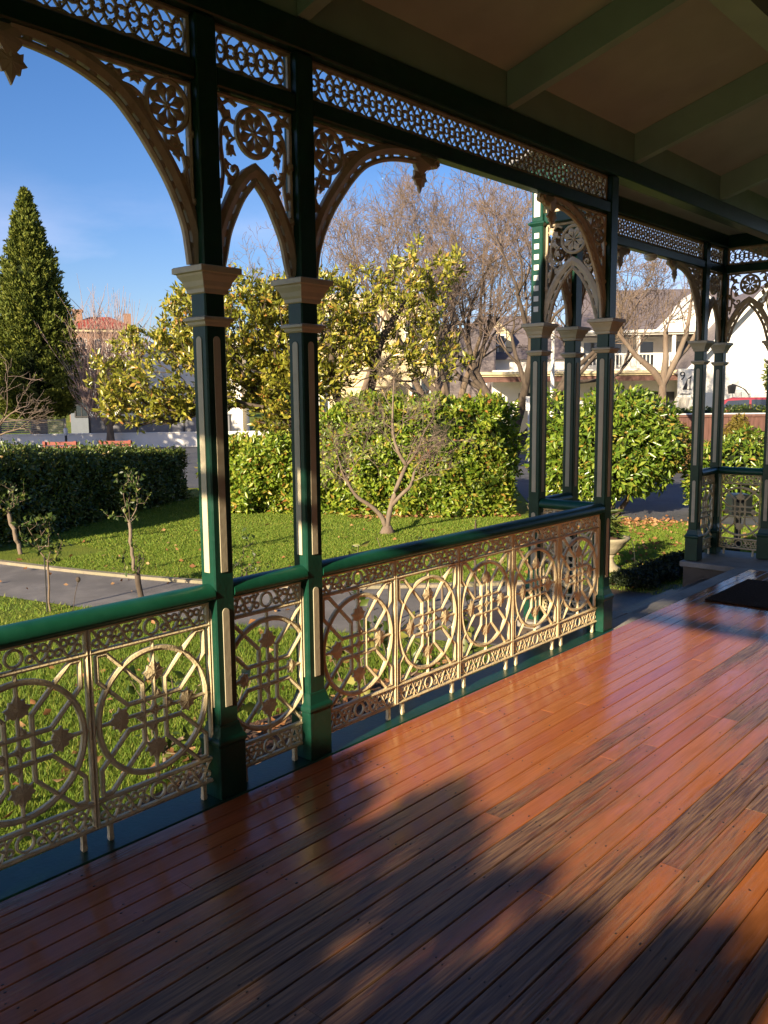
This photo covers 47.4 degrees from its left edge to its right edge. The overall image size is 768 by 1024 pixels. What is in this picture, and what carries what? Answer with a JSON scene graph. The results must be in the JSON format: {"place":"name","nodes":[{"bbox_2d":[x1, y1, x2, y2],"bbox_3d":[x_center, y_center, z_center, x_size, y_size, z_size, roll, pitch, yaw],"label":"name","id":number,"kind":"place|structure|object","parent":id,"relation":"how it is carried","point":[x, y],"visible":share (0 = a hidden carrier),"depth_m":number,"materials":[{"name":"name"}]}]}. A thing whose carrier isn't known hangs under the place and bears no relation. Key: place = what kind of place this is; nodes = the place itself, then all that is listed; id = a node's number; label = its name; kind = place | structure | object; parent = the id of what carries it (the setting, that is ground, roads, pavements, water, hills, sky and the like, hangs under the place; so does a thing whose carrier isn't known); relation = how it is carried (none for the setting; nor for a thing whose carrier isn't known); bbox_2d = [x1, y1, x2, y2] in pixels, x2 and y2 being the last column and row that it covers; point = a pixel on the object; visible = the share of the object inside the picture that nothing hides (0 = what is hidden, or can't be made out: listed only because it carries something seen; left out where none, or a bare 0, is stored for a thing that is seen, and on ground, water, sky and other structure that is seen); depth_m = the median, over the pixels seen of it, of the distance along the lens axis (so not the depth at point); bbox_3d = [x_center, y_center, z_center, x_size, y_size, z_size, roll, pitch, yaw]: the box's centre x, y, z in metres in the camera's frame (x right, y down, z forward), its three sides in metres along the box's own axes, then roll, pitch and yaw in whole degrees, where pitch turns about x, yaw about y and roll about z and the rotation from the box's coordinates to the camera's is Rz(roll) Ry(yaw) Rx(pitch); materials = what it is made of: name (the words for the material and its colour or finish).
{"place":"outdoors","nodes":[
{"label":"outdoors","id":0,"kind":"place"},
{"bbox_2d":[6,447,198,487],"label":"car park","id":1,"kind":"structure","parent":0,"point":[191,469],"depth_m":27.10,"materials":[{"name":"grey asphalt"}]},
{"bbox_2d":[0,355,56,435],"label":"bare tree","id":2,"kind":"object","parent":1,"relation":"on","point":[4,418],"visible":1,"depth_m":25.92,"materials":[{"name":"brown plant"}]},
{"bbox_2d":[0,418,65,433],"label":"slat fence","id":3,"kind":"object","parent":1,"relation":"on","point":[55,426],"visible":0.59,"depth_m":38.53,"materials":[{"name":"wood"}]},
{"bbox_2d":[36,276,156,444],"bbox_3d":[-11.826,-6.091,36.251,4.844,7.028,4.302,-4,8,-21],"label":"bare tree","id":4,"kind":"object","parent":1,"relation":"on","point":[87,396],"visible":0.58,"depth_m":36.26,"materials":[{"name":"brown plant"}]},
{"bbox_2d":[0,431,268,447],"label":"garden wall","id":5,"kind":"structure","parent":1,"relation":"on","point":[169,439],"depth_m":37.81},
{"bbox_2d":[88,414,231,432],"bbox_3d":[-9.841,-3.583,38.614,6.140,1.380,0.090,-2,8,-7],"label":"panel fence","id":6,"kind":"object","parent":1,"relation":"on","point":[98,425],"visible":0.32,"depth_m":38.49,"materials":[{"name":"metal"}]},
{"bbox_2d":[70,309,137,421],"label":"brick house","id":7,"kind":"structure","parent":0,"point":[111,323],"depth_m":82.16,"materials":[{"name":"red brick"}]},
{"bbox_2d":[69,342,249,432],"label":"modern house","id":8,"kind":"structure","parent":0,"point":[239,420],"depth_m":47.53,"materials":[{"name":"white paint"}]},
{"bbox_2d":[0,564,520,644],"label":"path","id":9,"kind":"structure","parent":0,"point":[91,590],"depth_m":9.45,"materials":[{"name":"grey concrete"}]},
{"bbox_2d":[0,412,757,870],"bbox_3d":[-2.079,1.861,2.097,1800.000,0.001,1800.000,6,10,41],"label":"lawn","id":10,"kind":"structure","parent":0,"point":[26,556],"depth_m":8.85,"materials":[{"name":"green plant"}]},
{"bbox_2d":[0,478,31,553],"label":"rose bush","id":11,"kind":"object","parent":10,"relation":"on","point":[13,527],"visible":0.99,"depth_m":11.95,"materials":[{"name":"green plant"}]},
{"bbox_2d":[11,512,73,610],"bbox_3d":[-3.397,0.508,8.653,0.448,0.996,0.529,7,10,43],"label":"rose bush","id":12,"kind":"object","parent":10,"relation":"on","point":[47,537],"visible":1,"depth_m":8.68,"materials":[{"name":"green plant"}]},
{"bbox_2d":[0,185,100,433],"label":"conifer tree","id":13,"kind":"object","parent":10,"relation":"on","point":[30,285],"visible":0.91,"depth_m":38.87,"materials":[{"name":"green plant"}]},
{"bbox_2d":[0,437,193,547],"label":"clipped hedge","id":14,"kind":"object","parent":10,"relation":"on","point":[70,486],"visible":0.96,"depth_m":14.62,"materials":[{"name":"green plant"}]},
{"bbox_2d":[100,466,150,571],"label":"rose bush","id":15,"kind":"object","parent":10,"relation":"on","point":[127,505],"visible":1,"depth_m":10.65,"materials":[{"name":"green plant"}]},
{"bbox_2d":[112,539,144,596],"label":"rose bush","id":16,"kind":"object","parent":10,"relation":"on","point":[138,584],"visible":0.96,"depth_m":8.84,"materials":[{"name":"green plant"}]},
{"bbox_2d":[125,654,200,768],"bbox_3d":[-1.234,1.165,4.946,0.420,0.618,0.438,-1,8,0],"label":"rose bush","id":17,"kind":"object","parent":10,"relation":"on","point":[170,744],"visible":0.52,"depth_m":4.91,"materials":[{"name":"green plant"}]},
{"bbox_2d":[233,527,274,576],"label":"rose bush","id":18,"kind":"object","parent":10,"relation":"on","point":[253,554],"visible":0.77,"depth_m":9.84,"materials":[{"name":"green plant"}]},
{"bbox_2d":[48,672,468,850],"bbox_3d":[-1.256,1.561,4.279,1.340,0.001,6.400,6,10,41],"label":"flower bed","id":19,"kind":"object","parent":10,"relation":"on","point":[251,734],"depth_m":5.65,"materials":[{"name":"soil"}]},
{"bbox_2d":[194,656,264,714],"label":"rose bush","id":20,"kind":"object","parent":19,"relation":"on","point":[248,706],"visible":0.27,"depth_m":5.02,"materials":[{"name":"green plant"}]},
{"bbox_2d":[293,599,407,727],"bbox_3d":[-0.252,0.966,5.368,0.410,0.884,0.757,-8,10,-43],"label":"rose bush","id":21,"kind":"object","parent":19,"relation":"on","point":[364,602],"visible":0.29,"depth_m":5.32,"materials":[{"name":"green plant"}]},
{"bbox_2d":[352,590,477,701],"bbox_3d":[0.089,0.942,5.676,0.757,0.846,0.843,5,9,37],"label":"rose bush","id":22,"kind":"object","parent":19,"relation":"on","point":[421,654],"visible":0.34,"depth_m":5.75,"materials":[{"name":"green plant"}]},
{"bbox_2d":[415,594,479,674],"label":"rose bush","id":23,"kind":"object","parent":19,"relation":"on","point":[466,621],"visible":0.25,"depth_m":6.19,"materials":[{"name":"green plant"}]},
{"bbox_2d":[0,560,551,588],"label":"kerb","id":24,"kind":"structure","parent":10,"relation":"on","point":[152,577],"depth_m":10.22,"materials":[{"name":"concrete"}]},
{"bbox_2d":[83,231,475,435],"bbox_3d":[-2.309,-3.383,19.804,8.767,5.798,3.267,-1,8,0],"label":"magnolia tree","id":25,"kind":"object","parent":10,"relation":"on","point":[268,370],"visible":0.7,"depth_m":19.32,"materials":[{"name":"green plant"}]},
{"bbox_2d":[228,169,429,394],"bbox_3d":[-2.353,-8.339,36.921,8.755,11.210,6.634,-5,9,-32],"label":"bare tree","id":26,"kind":"object","parent":10,"relation":"on","point":[378,327],"visible":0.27,"depth_m":36.41,"materials":[{"name":"brown plant"}]},
{"bbox_2d":[334,538,381,606],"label":"rose bush","id":27,"kind":"object","parent":10,"relation":"on","point":[364,544],"visible":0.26,"depth_m":7.78,"materials":[{"name":"green plant"}]},
{"bbox_2d":[195,388,526,518],"bbox_3d":[-0.466,-1.086,16.101,6.168,2.382,2.185,1,8,8],"label":"clipped hedge","id":28,"kind":"object","parent":10,"relation":"on","point":[480,480],"visible":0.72,"depth_m":15.44,"materials":[{"name":"green plant"}]},
{"bbox_2d":[0,512,754,828],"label":"fallen leaves","id":29,"kind":"object","parent":10,"relation":"on","point":[655,521],"visible":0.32,"depth_m":10.05,"materials":[{"name":"brown plant"}]},
{"bbox_2d":[320,353,475,533],"bbox_3d":[0.153,-1.083,13.362,2.479,2.865,1.419,1,8,14],"label":"bare shrub tree","id":30,"kind":"object","parent":10,"relation":"on","point":[387,528],"visible":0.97,"depth_m":13.34,"materials":[{"name":"brown plant"}]},
{"bbox_2d":[318,294,495,420],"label":"cream house","id":31,"kind":"structure","parent":10,"relation":"on","point":[488,364],"depth_m":44.79,"materials":[{"name":"white paint"}]},
{"bbox_2d":[324,158,557,397],"bbox_3d":[2.133,-8.059,33.060,10.263,11.672,13.996,-1,8,0],"label":"bare tree","id":32,"kind":"object","parent":10,"relation":"on","point":[476,351],"visible":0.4,"depth_m":31.82,"materials":[{"name":"brown plant"}]},
{"bbox_2d":[278,174,694,459],"bbox_3d":[3.463,-6.300,28.175,15.490,9.586,8.858,-5,9,-28],"label":"bare tree","id":33,"kind":"object","parent":10,"relation":"on","point":[478,382],"visible":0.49,"depth_m":27.44,"materials":[{"name":"brown plant"}]},
{"bbox_2d":[550,318,555,416],"bbox_3d":[5.908,-4.393,30.697,0.200,4.760,0.190,-1,8,0],"label":"lamp post","id":34,"kind":"object","parent":10,"relation":"on","point":[552,378],"visible":0.45,"depth_m":30.54,"materials":[{"name":"metal"}]},
{"bbox_2d":[591,534,634,572],"bbox_3d":[2.695,0.488,10.457,0.467,0.443,0.467,-5,9,-32],"label":"garden urn","id":35,"kind":"object","parent":10,"relation":"on","point":[617,544],"visible":0.48,"depth_m":10.34,"materials":[{"name":"stone"}]},
{"bbox_2d":[582,499,630,542],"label":"urn grass","id":36,"kind":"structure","parent":35,"relation":"in","point":[615,523],"depth_m":10.36,"materials":[{"name":"green plant"}]},
{"bbox_2d":[521,567,723,653],"bbox_3d":[3.803,1.033,6.654,4.030,0.438,3.830,6,10,41],"label":"landing base","id":37,"kind":"object","parent":10,"relation":"on","point":[691,575],"visible":0.03,"depth_m":8.64,"materials":[{"name":"concrete"}]},
{"bbox_2d":[517,550,767,635],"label":"landing","id":38,"kind":"object","parent":37,"relation":"on","point":[729,564],"visible":0.45,"depth_m":7.96,"materials":[{"name":"concrete"}]},
{"bbox_2d":[521,193,557,619],"bbox_3d":[1.117,-0.735,6.333,0.188,3.073,0.196,6,10,41],"label":"verandah post","id":39,"kind":"object","parent":38,"relation":"on","point":[538,330],"visible":0.7,"depth_m":6.26,"materials":[{"name":"green metal"}]},
{"bbox_2d":[0,0,767,273],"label":"verandah roof","id":40,"kind":"structure","parent":39,"relation":"on","point":[658,109],"depth_m":4.68,"materials":[{"name":"green paint"}]},
{"bbox_2d":[24,0,189,56],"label":"frieze panel","id":41,"kind":"object","parent":40,"relation":"attached to","point":[175,12],"visible":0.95,"depth_m":3.11,"materials":[{"name":"metal"}]},
{"bbox_2d":[215,23,290,91],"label":"frieze panel","id":42,"kind":"object","parent":40,"relation":"attached to","point":[241,38],"visible":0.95,"depth_m":3.50,"materials":[{"name":"metal"}]},
{"bbox_2d":[312,60,607,199],"bbox_3d":[0.566,-1.986,4.748,0.020,0.172,2.742,6,10,41],"label":"frieze panel","id":43,"kind":"object","parent":40,"relation":"attached to","point":[330,72],"visible":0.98,"depth_m":4.48,"materials":[{"name":"metal"}]},
{"bbox_2d":[618,214,703,258],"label":"frieze panel","id":44,"kind":"object","parent":40,"relation":"attached to","point":[679,242],"visible":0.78,"depth_m":7.59,"materials":[{"name":"metal"}]},
{"bbox_2d":[711,244,723,264],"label":"frieze panel","id":45,"kind":"object","parent":40,"relation":"attached to","point":[715,250],"visible":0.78,"depth_m":8.59,"materials":[{"name":"metal"}]},
{"bbox_2d":[728,244,767,265],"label":"frieze panel","id":46,"kind":"object","parent":40,"relation":"attached to","point":[751,248],"visible":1,"depth_m":8.59,"materials":[{"name":"metal"}]},
{"bbox_2d":[549,230,572,326],"bbox_3d":[1.268,-1.723,6.387,0.042,0.705,0.465,6,10,41],"label":"arch bracket","id":47,"kind":"object","parent":39,"relation":"attached to","point":[566,289],"visible":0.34,"depth_m":6.47,"materials":[{"name":"metal"}]},
{"bbox_2d":[544,217,597,322],"bbox_3d":[1.304,-1.677,6.036,0.511,0.705,0.042,6,10,41],"label":"arch bracket","id":48,"kind":"object","parent":39,"relation":"attached to","point":[562,271],"visible":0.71,"depth_m":6.05,"materials":[{"name":"metal"}]},
{"bbox_2d":[545,510,565,605],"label":"balustrade panel","id":49,"kind":"object","parent":38,"relation":"on","point":[550,573],"visible":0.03,"depth_m":6.66,"materials":[{"name":"beige metal"}]},
{"bbox_2d":[542,508,592,620],"bbox_3d":[1.324,0.395,6.309,0.404,0.834,0.028,6,10,41],"label":"balustrade panel","id":50,"kind":"object","parent":38,"relation":"on","point":[564,569],"visible":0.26,"depth_m":6.31,"materials":[{"name":"beige metal"}]},
{"bbox_2d":[539,498,592,509],"bbox_3d":[1.320,-0.049,6.251,0.432,0.072,0.100,6,10,41],"label":"handrail","id":51,"kind":"object","parent":50,"relation":"on","point":[548,503],"visible":0.62,"depth_m":6.25,"materials":[{"name":"paint"}]},
{"bbox_2d":[556,234,590,607],"bbox_3d":[1.436,-0.785,6.695,0.188,3.073,0.196,6,10,41],"label":"verandah post","id":52,"kind":"object","parent":38,"relation":"on","point":[573,334],"visible":0.43,"depth_m":6.64,"materials":[{"name":"green metal"}]},
{"bbox_2d":[582,245,629,304],"bbox_3d":[1.725,-1.797,6.905,0.055,0.707,0.884,6,10,41],"label":"arch bracket","id":53,"kind":"object","parent":52,"relation":"attached to","point":[622,252],"visible":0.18,"depth_m":7.05,"materials":[{"name":"metal"}]},
{"bbox_2d":[684,242,714,560],"bbox_3d":[3.080,-1.047,8.557,0.188,3.073,0.196,6,10,41],"label":"verandah post","id":54,"kind":"object","parent":38,"relation":"on","point":[693,535],"visible":0.98,"depth_m":8.54,"materials":[{"name":"green metal"}]},
{"bbox_2d":[666,260,702,339],"bbox_3d":[2.793,-1.967,8.114,0.055,0.707,0.824,6,10,41],"label":"arch bracket","id":55,"kind":"object","parent":54,"relation":"attached to","point":[695,279],"visible":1,"depth_m":8.24,"materials":[{"name":"metal"}]},
{"bbox_2d":[708,271,722,341],"bbox_3d":[3.238,-2.036,8.619,0.042,0.705,0.490,6,10,41],"label":"arch bracket","id":56,"kind":"object","parent":54,"relation":"attached to","point":[715,288],"visible":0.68,"depth_m":8.68,"materials":[{"name":"metal"}]},
{"bbox_2d":[700,474,714,553],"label":"balustrade panel","id":57,"kind":"object","parent":38,"relation":"on","point":[707,479],"visible":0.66,"depth_m":8.93,"materials":[{"name":"beige metal"}]},
{"bbox_2d":[704,248,733,553],"bbox_3d":[3.415,-1.101,8.936,0.188,3.073,0.196,6,10,41],"label":"verandah post","id":58,"kind":"object","parent":38,"relation":"on","point":[721,348],"visible":0.85,"depth_m":8.91,"materials":[{"name":"green metal"}]},
{"bbox_2d":[718,474,761,556],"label":"balustrade panel","id":59,"kind":"object","parent":38,"relation":"on","point":[740,496],"visible":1,"depth_m":8.90,"materials":[{"name":"beige metal"}]},
{"bbox_2d":[718,466,762,475],"bbox_3d":[3.620,-0.415,8.852,0.437,0.072,0.100,6,10,41],"label":"handrail","id":60,"kind":"object","parent":59,"relation":"on","point":[741,471],"visible":0.92,"depth_m":8.82,"materials":[{"name":"paint"}]},
{"bbox_2d":[756,340,767,559],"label":"verandah post","id":61,"kind":"object","parent":38,"relation":"on","point":[762,544],"visible":1,"depth_m":8.69,"materials":[{"name":"green paint"}]},
{"bbox_2d":[725,270,767,341],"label":"arch bracket","id":62,"kind":"object","parent":61,"relation":"attached to","point":[748,301],"visible":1,"depth_m":8.63,"materials":[{"name":"metal"}]},
{"bbox_2d":[619,579,707,613],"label":"steps","id":63,"kind":"structure","parent":10,"relation":"on","point":[639,605],"depth_m":8.07,"materials":[{"name":"stone"}]},
{"bbox_2d":[616,265,714,417],"bbox_3d":[7.546,-4.099,23.957,2.996,5.927,1.042,-1,8,-3],"label":"pollarded tree","id":64,"kind":"object","parent":10,"relation":"on","point":[663,378],"visible":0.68,"depth_m":23.80,"materials":[{"name":"beige plant"}]},
{"bbox_2d":[609,540,734,588],"bbox_3d":[3.445,0.579,10.268,0.726,0.292,2.606,7,10,44],"label":"border plant","id":65,"kind":"object","parent":10,"relation":"on","point":[652,572],"visible":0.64,"depth_m":9.71,"materials":[{"name":"green plant"}]},
{"bbox_2d":[677,369,693,410],"bbox_3d":[12.522,-4.383,36.403,0.660,3.120,0.122,0,8,5],"label":"number sign","id":66,"kind":"object","parent":10,"relation":"on","point":[685,383],"visible":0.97,"depth_m":36.23,"materials":[{"name":"metal"}]},
{"bbox_2d":[677,413,764,458],"bbox_3d":[11.492,-2.344,27.072,8.900,1.440,0.560,0,8,1],"label":"timber fence","id":67,"kind":"object","parent":10,"relation":"on","point":[756,420],"visible":0.15,"depth_m":26.80,"materials":[{"name":"wood"}]},
{"bbox_2d":[669,404,765,412],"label":"fence plant","id":68,"kind":"object","parent":67,"relation":"attached to","point":[739,408],"visible":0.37,"depth_m":27.86,"materials":[{"name":"green plant"}]},
{"bbox_2d":[680,423,764,517],"bbox_3d":[6.331,-0.701,15.094,2.335,1.680,1.530,-1,8,0],"label":"garden shrub","id":69,"kind":"object","parent":10,"relation":"on","point":[744,455],"visible":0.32,"depth_m":14.75,"materials":[{"name":"green plant"}]},
{"bbox_2d":[725,493,752,551],"bbox_3d":[4.462,0.190,11.032,0.260,0.850,0.226,-1,8,0],"label":"letterbox","id":70,"kind":"object","parent":10,"relation":"on","point":[729,499],"visible":0.54,"depth_m":10.90,"materials":[{"name":"metal"}]},
{"bbox_2d":[722,411,761,449],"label":"conifer shrub","id":71,"kind":"object","parent":10,"relation":"on","point":[735,423],"visible":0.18,"depth_m":23.41,"materials":[{"name":"yellow plant"}]},
{"bbox_2d":[724,397,765,411],"bbox_3d":[14.322,-3.505,32.429,4.217,1.495,1.812,3,8,26],"label":"parked car","id":72,"kind":"object","parent":10,"relation":"on","point":[747,401],"visible":0.04,"depth_m":32.10,"materials":[{"name":"red paint"}]},
{"bbox_2d":[0,570,767,1023],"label":"floor","id":73,"kind":"structure","parent":0,"point":[578,834],"depth_m":3.02,"materials":[{"name":"wood"}]},
{"bbox_2d":[705,579,767,608],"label":"doormat","id":74,"kind":"object","parent":73,"relation":"on","point":[750,593],"visible":1,"depth_m":7.14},
{"bbox_2d":[0,0,767,350],"label":"sky","id":75,"kind":"structure","parent":0,"point":[100,198],"materials":[{"name":"blue"}]},
{"bbox_2d":[471,316,564,369],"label":"slate villa","id":76,"kind":"object","parent":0,"point":[504,361],"visible":0.13,"depth_m":47.31,"materials":[{"name":"white paint"}]},
{"bbox_2d":[463,581,681,646],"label":"forecourt","id":77,"kind":"structure","parent":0,"point":[623,599],"depth_m":8.82,"materials":[{"name":"grey concrete"}]},
{"bbox_2d":[480,288,733,433],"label":"slate roof house","id":78,"kind":"structure","parent":0,"point":[507,384],"depth_m":43.59,"materials":[{"name":"white paint"}]},
{"bbox_2d":[582,341,596,366],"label":"window","id":79,"kind":"structure","parent":78,"relation":"in","point":[587,346],"depth_m":45.13,"materials":[{"name":"white paint"}]},
{"bbox_2d":[635,340,654,365],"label":"window","id":80,"kind":"structure","parent":78,"relation":"in","point":[648,346],"depth_m":44.84,"materials":[{"name":"white paint"}]},
{"bbox_2d":[523,377,691,514],"bbox_3d":[3.936,-1.127,15.248,2.921,2.426,2.286,-1,8,0],"label":"laurel shrub","id":81,"kind":"object","parent":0,"point":[648,451],"visible":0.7,"depth_m":14.70,"materials":[{"name":"green plant"}]},
{"bbox_2d":[513,454,760,524],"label":"road","id":82,"kind":"structure","parent":0,"point":[669,501],"depth_m":16.82,"materials":[{"name":"grey asphalt"}]},
{"bbox_2d":[668,285,767,409],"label":"gable house","id":83,"kind":"structure","parent":0,"point":[747,353],"depth_m":38.42,"materials":[{"name":"paint"}]},
{"bbox_3d":[-1.218,1.558,3.152,0.130,0.508,8.070,6,10,41],"label":"base wall","id":84,"kind":"object","parent":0,"visible":0},
{"bbox_2d":[0,627,612,901],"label":"floor sill","id":85,"kind":"structure","parent":84,"relation":"on","point":[30,873],"depth_m":3.73,"materials":[{"name":"green paint"}]},
{"bbox_2d":[0,630,97,869],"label":"balustrade panel","id":86,"kind":"object","parent":85,"relation":"on","point":[16,709],"visible":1,"depth_m":3.06,"materials":[{"name":"beige metal"}]},
{"bbox_2d":[87,603,213,840],"bbox_3d":[-0.891,0.799,3.406,0.028,0.834,0.543,6,10,41],"label":"balustrade panel","id":87,"kind":"object","parent":85,"relation":"on","point":[119,720],"visible":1,"depth_m":3.38,"materials":[{"name":"beige metal"}]},
{"bbox_2d":[172,11,246,799],"bbox_3d":[-0.688,-0.344,3.503,0.188,3.073,0.196,6,10,41],"label":"verandah post","id":88,"kind":"object","parent":85,"relation":"on","point":[208,280],"visible":0.96,"depth_m":3.46,"materials":[{"name":"green metal"}]},
{"bbox_2d":[0,21,198,264],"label":"arch bracket","id":89,"kind":"object","parent":88,"relation":"attached to","point":[139,111],"visible":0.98,"depth_m":3.16,"materials":[{"name":"metal"}]},
{"bbox_2d":[0,584,215,648],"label":"handrail","id":90,"kind":"object","parent":88,"relation":"attached to","point":[36,629],"visible":1,"depth_m":3.15,"materials":[{"name":"paint"}]},
{"bbox_2d":[217,91,296,277],"bbox_3d":[-0.528,-1.333,3.567,0.042,0.705,0.494,6,10,41],"label":"arch bracket","id":91,"kind":"object","parent":88,"relation":"attached to","point":[239,190],"visible":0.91,"depth_m":3.56,"materials":[{"name":"metal"}]},
{"bbox_2d":[234,582,302,781],"bbox_3d":[-0.508,0.738,3.841,0.028,0.834,0.402,6,10,41],"label":"balustrade panel","id":92,"kind":"object","parent":85,"relation":"on","point":[266,640],"visible":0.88,"depth_m":3.84,"materials":[{"name":"beige metal"}]},
{"bbox_2d":[233,565,307,596],"bbox_3d":[-0.512,0.294,3.782,0.100,0.072,0.415,6,10,41],"label":"handrail","id":93,"kind":"object","parent":92,"relation":"on","point":[255,582],"visible":0.78,"depth_m":3.75,"materials":[{"name":"paint"}]},
{"bbox_2d":[271,51,333,760],"bbox_3d":[-0.350,-0.397,3.885,0.188,3.073,0.196,6,10,41],"label":"verandah post","id":94,"kind":"object","parent":85,"relation":"on","point":[303,291],"visible":0.95,"depth_m":3.84,"materials":[{"name":"green metal"}]},
{"bbox_2d":[314,121,439,278],"bbox_3d":[-0.037,-1.413,4.123,0.055,0.707,0.959,6,10,41],"label":"arch bracket","id":95,"kind":"object","parent":94,"relation":"attached to","point":[348,163],"visible":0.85,"depth_m":3.91,"materials":[{"name":"metal"}]},
{"bbox_2d":[322,561,396,731],"bbox_3d":[-0.125,0.677,4.275,0.028,0.834,0.543,6,10,41],"label":"balustrade panel","id":96,"kind":"object","parent":85,"relation":"on","point":[337,649],"visible":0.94,"depth_m":4.28,"materials":[{"name":"beige metal"}]},
{"bbox_2d":[395,546,458,714],"bbox_3d":[0.233,0.620,4.680,0.028,0.834,0.543,6,10,41],"label":"balustrade panel","id":97,"kind":"object","parent":85,"relation":"on","point":[427,595],"visible":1,"depth_m":4.67,"materials":[{"name":"beige metal"}]},
{"bbox_2d":[459,534,512,687],"bbox_3d":[0.591,0.564,5.085,0.028,0.834,0.543,6,10,41],"label":"balustrade panel","id":98,"kind":"object","parent":85,"relation":"on","point":[469,609],"visible":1,"depth_m":5.07,"materials":[{"name":"beige metal"}]},
{"bbox_2d":[322,503,604,576],"bbox_3d":[0.587,0.119,5.027,0.100,0.072,2.728,6,10,41],"label":"handrail","id":99,"kind":"object","parent":98,"relation":"on","point":[345,563],"visible":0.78,"depth_m":4.70,"materials":[{"name":"paint"}]},
{"bbox_2d":[512,523,559,665],"bbox_3d":[0.949,0.506,5.491,0.028,0.834,0.543,6,10,41],"label":"balustrade panel","id":100,"kind":"object","parent":85,"relation":"on","point":[536,564],"visible":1,"depth_m":5.48,"materials":[{"name":"beige metal"}]},
{"bbox_2d":[558,514,599,645],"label":"balustrade panel","id":101,"kind":"object","parent":85,"relation":"on","point":[576,595],"visible":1,"depth_m":5.88,"materials":[{"name":"beige metal"}]},
{"bbox_2d":[586,175,625,631],"bbox_3d":[1.510,-0.693,5.992,0.188,3.073,0.196,6,10,41],"label":"verandah post","id":102,"kind":"object","parent":85,"relation":"on","point":[606,328],"visible":0.82,"depth_m":5.95,"materials":[{"name":"green paint"}]},
{"bbox_2d":[536,193,606,317],"bbox_3d":[1.203,-1.611,5.528,0.055,0.707,0.884,6,10,41],"label":"arch bracket","id":103,"kind":"object","parent":102,"relation":"attached to","point":[593,231],"visible":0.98,"depth_m":5.66,"materials":[{"name":"metal"}]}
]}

